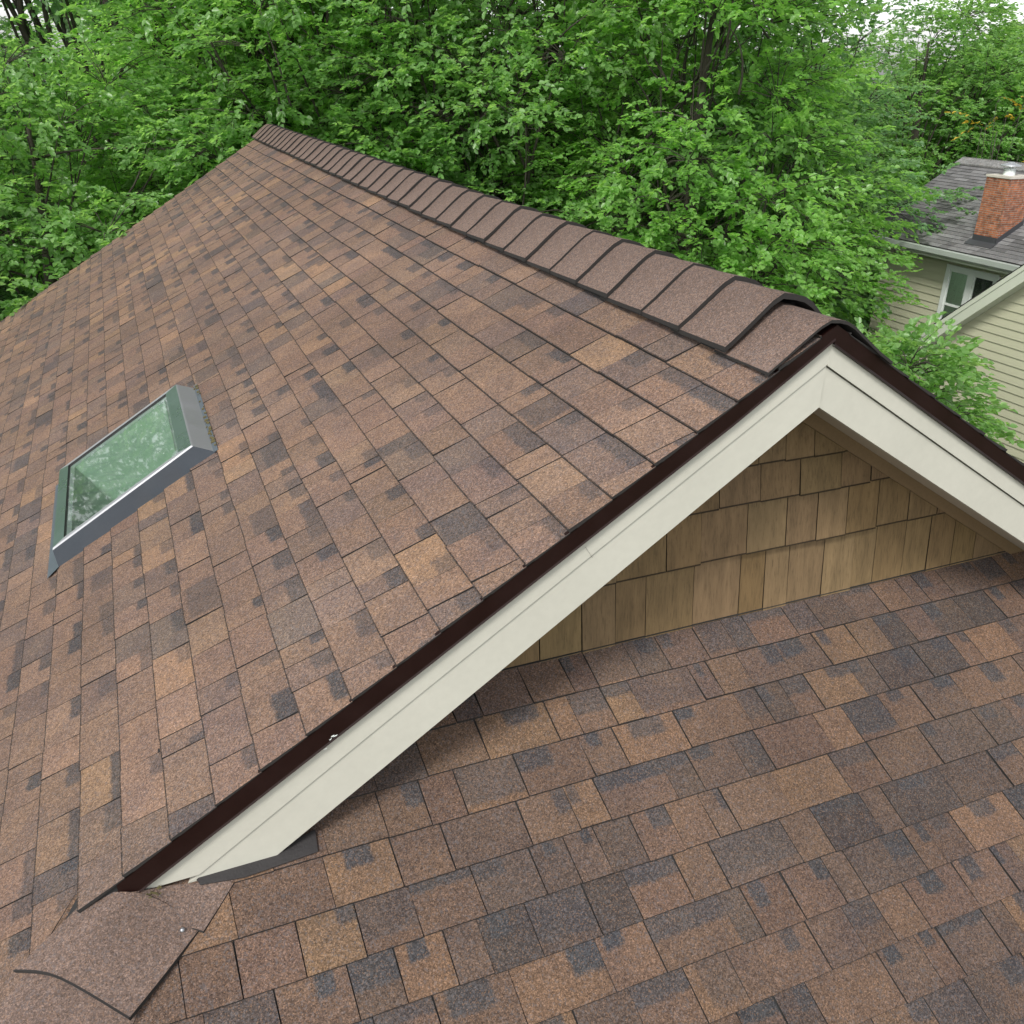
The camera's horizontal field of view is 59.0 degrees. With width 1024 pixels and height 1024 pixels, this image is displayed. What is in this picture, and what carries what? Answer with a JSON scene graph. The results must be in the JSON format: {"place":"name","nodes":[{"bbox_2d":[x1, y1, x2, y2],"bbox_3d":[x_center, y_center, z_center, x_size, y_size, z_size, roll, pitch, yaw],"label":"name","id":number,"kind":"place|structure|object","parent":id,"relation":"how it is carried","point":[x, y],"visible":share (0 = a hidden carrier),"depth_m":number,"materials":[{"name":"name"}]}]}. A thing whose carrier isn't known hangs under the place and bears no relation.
{"place":"outdoors","nodes":[
{"label":"outdoors","id":0,"kind":"place"},
{"bbox_2d":[0,124,1023,1023],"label":"house","id":1,"kind":"structure","parent":0,"point":[424,598],"depth_m":2.86,"materials":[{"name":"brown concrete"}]},
{"bbox_2d":[0,0,1023,88],"label":"sky","id":2,"kind":"structure","parent":0,"point":[884,16],"materials":[{"name":"white"}]},
{"bbox_2d":[860,157,1023,462],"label":"house","id":3,"kind":"structure","parent":0,"point":[969,277],"depth_m":13.23,"materials":[{"name":"beige plastic"}]},
{"bbox_2d":[937,264,1000,319],"bbox_3d":[6.923,-3.116,13.858,0.045,1.170,1.020,-10,28,-20],"label":"window","id":4,"kind":"structure","parent":3,"relation":"in","point":[961,284],"depth_m":13.87,"materials":[{"name":"white paint"}]},
{"label":"ground","id":5,"kind":"structure","parent":0,"visible":0},
{"bbox_2d":[0,16,100,319],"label":"broadleaf tree","id":6,"kind":"object","parent":5,"relation":"on","point":[5,295],"visible":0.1,"depth_m":17.98,"materials":[{"name":"green plant"}]},
{"bbox_2d":[0,0,252,224],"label":"broadleaf tree","id":7,"kind":"object","parent":5,"relation":"on","point":[67,24],"visible":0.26,"depth_m":15.87,"materials":[{"name":"green plant"}]},
{"bbox_2d":[0,13,275,320],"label":"broadleaf tree","id":8,"kind":"object","parent":5,"relation":"on","point":[57,96],"visible":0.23,"depth_m":11.52,"materials":[{"name":"green plant"}]},
{"bbox_2d":[0,0,330,260],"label":"broadleaf tree","id":9,"kind":"object","parent":5,"relation":"on","point":[58,44],"visible":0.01,"depth_m":22.01,"materials":[{"name":"green plant"}]},
{"bbox_2d":[1,0,460,297],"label":"broadleaf tree","id":10,"kind":"object","parent":5,"relation":"on","point":[168,35],"visible":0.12,"depth_m":13.00,"materials":[{"name":"green plant"}]},
{"bbox_2d":[86,3,489,175],"bbox_3d":[-4.460,-8.949,20.965,9.876,11.289,10.042,13,29,24],"label":"broadleaf tree","id":11,"kind":"object","parent":5,"relation":"on","point":[192,55],"visible":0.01,"depth_m":19.25,"materials":[{"name":"green plant"}]},
{"bbox_2d":[55,0,650,231],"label":"broadleaf tree","id":12,"kind":"object","parent":5,"relation":"on","point":[262,47],"visible":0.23,"depth_m":12.01,"materials":[{"name":"green plant"}]},
{"bbox_2d":[279,0,689,230],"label":"broadleaf tree","id":13,"kind":"object","parent":5,"relation":"on","point":[655,206],"depth_m":18.68,"materials":[{"name":"green plant"}]},
{"bbox_2d":[1,21,1023,323],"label":"wood","id":14,"kind":"object","parent":5,"relation":"on","point":[853,113],"depth_m":24.10,"materials":[{"name":"green plant"}]},
{"bbox_2d":[225,0,882,297],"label":"broadleaf tree","id":15,"kind":"object","parent":5,"relation":"on","point":[442,139],"visible":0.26,"depth_m":11.88,"materials":[{"name":"green plant"}]},
{"bbox_2d":[450,4,867,312],"bbox_3d":[3.224,-6.700,19.733,10.220,8.713,10.234,-23,35,-39],"label":"broadleaf tree","id":16,"kind":"object","parent":5,"relation":"on","point":[663,209],"visible":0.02,"depth_m":17.60,"materials":[{"name":"green plant"}]},
{"bbox_2d":[480,0,941,327],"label":"broadleaf tree","id":17,"kind":"object","parent":5,"relation":"on","point":[828,224],"visible":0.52,"depth_m":11.77,"materials":[{"name":"green plant"}]},
{"bbox_2d":[625,86,943,325],"bbox_3d":[6.718,-7.387,23.156,9.790,6.970,9.775,10,27,18],"label":"broadleaf tree","id":18,"kind":"object","parent":5,"relation":"on","point":[889,163],"visible":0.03,"depth_m":20.96,"materials":[{"name":"green plant"}]},
{"bbox_2d":[642,0,983,336],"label":"broadleaf tree","id":19,"kind":"object","parent":5,"relation":"on","point":[888,74],"visible":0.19,"depth_m":14.11,"materials":[{"name":"green plant"}]},
{"bbox_2d":[751,0,1023,332],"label":"broadleaf tree","id":20,"kind":"object","parent":5,"relation":"on","point":[942,15],"visible":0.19,"depth_m":19.43,"materials":[{"name":"green plant"}]},
{"bbox_2d":[854,311,1023,448],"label":"tree","id":21,"kind":"object","parent":5,"relation":"on","point":[950,371],"visible":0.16,"depth_m":9.87,"materials":[{"name":"green plant"}]},
{"bbox_2d":[854,5,1023,212],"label":"broadleaf tree","id":22,"kind":"object","parent":5,"relation":"on","point":[988,114],"visible":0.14,"depth_m":20.97,"materials":[{"name":"green plant"}]},
{"bbox_2d":[944,96,1023,161],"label":"sapling","id":23,"kind":"object","parent":5,"relation":"on","point":[994,117],"visible":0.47,"depth_m":16.97,"materials":[{"name":"green plant"}]}
]}

